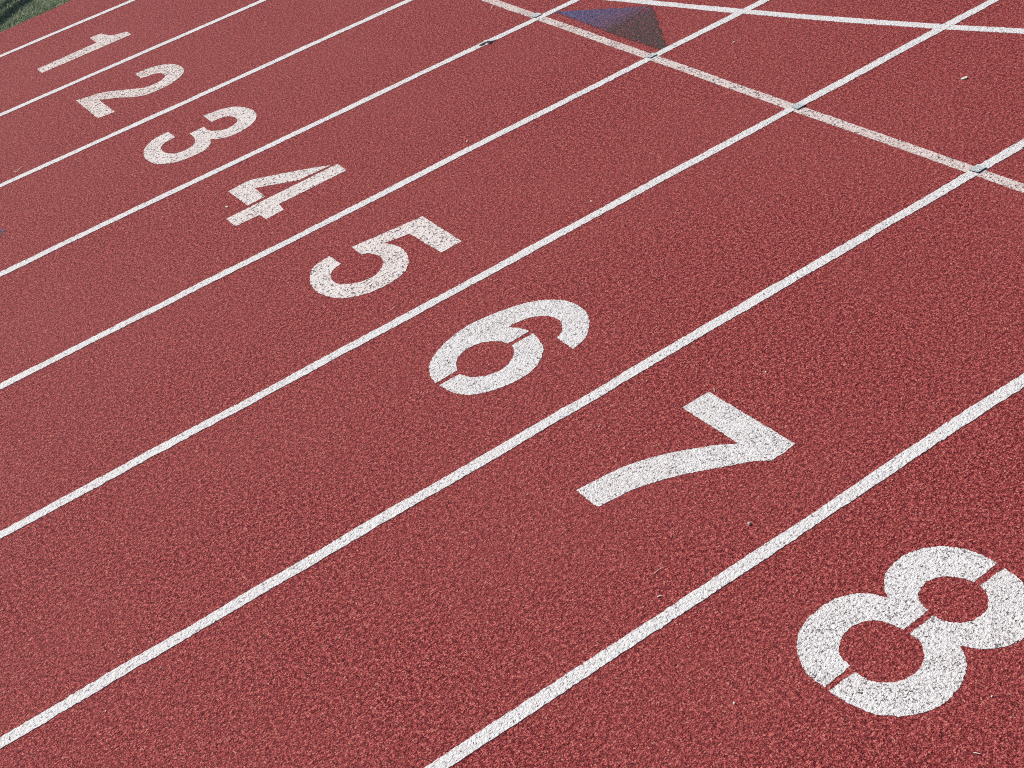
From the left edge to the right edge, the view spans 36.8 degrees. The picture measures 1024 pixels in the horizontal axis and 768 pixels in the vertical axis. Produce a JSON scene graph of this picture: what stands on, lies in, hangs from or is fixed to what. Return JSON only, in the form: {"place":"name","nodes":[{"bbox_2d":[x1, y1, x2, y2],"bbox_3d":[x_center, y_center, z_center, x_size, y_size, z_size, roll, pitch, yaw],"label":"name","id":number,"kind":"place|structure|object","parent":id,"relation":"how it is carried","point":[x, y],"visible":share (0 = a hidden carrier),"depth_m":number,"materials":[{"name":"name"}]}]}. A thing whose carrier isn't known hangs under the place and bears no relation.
{"place":"outdoors","nodes":[
{"label":"outdoors","id":0,"kind":"place"},
{"bbox_2d":[0,0,70,31],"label":"grass","id":1,"kind":"structure","parent":0,"point":[10,17],"depth_m":10.96,"materials":[{"name":"green plant"}]},
{"bbox_2d":[0,0,1023,767],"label":"running track","id":2,"kind":"structure","parent":0,"point":[436,626],"depth_m":5.61,"materials":[{"name":"red rubber"}]},
{"bbox_2d":[0,0,134,57],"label":"lane line","id":3,"kind":"object","parent":2,"relation":"on","point":[66,28],"visible":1,"depth_m":10.38,"materials":[{"name":"paint"}]},
{"bbox_2d":[38,32,130,72],"bbox_3d":[-2.790,-2.165,9.950,0.631,0.002,0.281,-30,36,-20],"label":"lane number","id":4,"kind":"object","parent":2,"relation":"on","point":[101,40],"visible":1,"depth_m":9.91,"materials":[{"name":"paint"}]},
{"bbox_2d":[76,64,183,117],"bbox_3d":[-2.235,-1.752,9.114,0.632,0.002,0.457,-30,36,-20],"label":"lane number","id":5,"kind":"object","parent":2,"relation":"on","point":[94,105],"visible":1,"depth_m":9.10,"materials":[{"name":"paint"}]},
{"bbox_2d":[0,0,266,116],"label":"lane line","id":6,"kind":"object","parent":2,"relation":"on","point":[128,59],"visible":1,"depth_m":9.57,"materials":[{"name":"paint"}]},
{"bbox_2d":[143,107,256,163],"bbox_3d":[-1.679,-1.344,8.287,0.648,0.002,0.459,-30,36,-20],"label":"lane number","id":7,"kind":"object","parent":2,"relation":"on","point":[154,153],"visible":1,"depth_m":8.25,"materials":[{"name":"paint"}]},
{"bbox_2d":[0,0,412,187],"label":"lane line","id":8,"kind":"object","parent":2,"relation":"on","point":[162,112],"visible":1,"depth_m":8.76,"materials":[{"name":"paint"}]},
{"bbox_2d":[227,164,345,225],"bbox_3d":[-1.133,-0.949,7.482,0.628,0.002,0.482,-30,36,-20],"label":"lane number","id":9,"kind":"object","parent":2,"relation":"on","point":[247,193],"visible":1,"depth_m":7.46,"materials":[{"name":"paint"}]},
{"bbox_2d":[0,0,579,276],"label":"lane line","id":10,"kind":"object","parent":2,"relation":"on","point":[227,165],"visible":1,"depth_m":7.94,"materials":[{"name":"paint"}]},
{"bbox_2d":[479,38,496,45],"bbox_3d":[-0.138,-1.868,8.386,0.103,0.022,0.050,-30,36,-20],"label":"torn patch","id":11,"kind":"object","parent":10,"relation":"on","point":[489,40],"visible":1,"depth_m":8.38,"materials":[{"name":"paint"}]},
{"bbox_2d":[0,0,769,389],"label":"lane line","id":12,"kind":"object","parent":2,"relation":"on","point":[324,222],"visible":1,"depth_m":7.12,"materials":[{"name":"paint"}]},
{"bbox_2d":[646,53,656,58],"bbox_3d":[0.701,-1.649,7.722,0.048,0.009,0.040,-30,36,-20],"label":"metal plate","id":13,"kind":"object","parent":12,"relation":"on","point":[651,55],"visible":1,"depth_m":7.72,"materials":[{"name":"metal"}]},
{"bbox_2d":[310,216,461,298],"bbox_3d":[-0.572,-0.541,6.652,0.637,0.002,0.460,-30,36,-20],"label":"lane number","id":14,"kind":"object","parent":2,"relation":"on","point":[395,257],"visible":1,"depth_m":6.65,"materials":[{"name":"paint"}]},
{"bbox_2d":[0,0,998,538],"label":"lane line","id":15,"kind":"object","parent":2,"relation":"on","point":[186,434],"visible":1,"depth_m":6.28,"materials":[{"name":"paint"}]},
{"bbox_2d":[791,102,805,109],"bbox_3d":[1.282,-1.246,6.891,0.049,0.009,0.049,-28,35,-18],"label":"metal plate","id":16,"kind":"object","parent":15,"relation":"on","point":[798,105],"visible":1,"depth_m":6.88,"materials":[{"name":"metal"}]},
{"bbox_2d":[429,299,589,394],"bbox_3d":[-0.016,-0.154,5.854,0.656,0.002,0.489,-30,36,-20],"label":"lane number","id":17,"kind":"object","parent":2,"relation":"on","point":[572,317],"visible":1,"depth_m":5.86,"materials":[{"name":"paint"}]},
{"bbox_2d":[0,139,1023,748],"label":"lane line","id":18,"kind":"object","parent":2,"relation":"on","point":[110,677],"visible":1,"depth_m":5.26,"materials":[{"name":"paint"}]},
{"bbox_2d":[969,164,986,172],"bbox_3d":[1.841,-0.851,6.080,0.052,0.010,0.048,-31,36,-21],"label":"metal plate","id":19,"kind":"object","parent":18,"relation":"on","point":[978,168],"visible":1,"depth_m":6.07,"materials":[{"name":"metal"}]},
{"bbox_2d":[556,6,667,48],"bbox_3d":[0.628,-1.939,8.184,0.347,0.003,1.014,-30,36,-20],"label":"triangle mark","id":20,"kind":"object","parent":2,"relation":"on","point":[634,23],"visible":1,"depth_m":8.17,"materials":[{"name":"blue paint"}]},
{"bbox_2d":[576,392,794,506],"bbox_3d":[0.542,0.257,5.021,0.630,0.002,0.457,-30,36,-20],"label":"lane number","id":21,"kind":"object","parent":2,"relation":"on","point":[754,439],"visible":1,"depth_m":5.02,"materials":[{"name":"paint"}]},
{"bbox_2d":[425,373,1023,767],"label":"lane line","id":22,"kind":"object","parent":2,"relation":"on","point":[537,701],"visible":1,"depth_m":4.51,"materials":[{"name":"paint"}]},
{"bbox_2d":[482,0,1023,192],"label":"start line","id":23,"kind":"object","parent":2,"relation":"on","point":[933,156],"visible":1,"depth_m":6.96,"materials":[{"name":"paint"}]},
{"bbox_2d":[530,13,541,17],"bbox_3d":[0.134,-2.047,8.541,0.050,0.009,0.050,-30,36,-21],"label":"metal plate","id":24,"kind":"object","parent":23,"relation":"on","point":[535,15],"visible":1,"depth_m":8.53,"materials":[{"name":"metal"}]},
{"bbox_2d":[607,0,1023,33],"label":"curved line","id":25,"kind":"object","parent":2,"relation":"on","point":[849,19],"visible":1,"depth_m":7.58,"materials":[{"name":"paint"}]},
{"bbox_2d":[796,546,1023,716],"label":"lane number","id":26,"kind":"object","parent":2,"relation":"on","point":[935,680],"visible":1,"depth_m":4.18,"materials":[{"name":"paint"}]}
]}

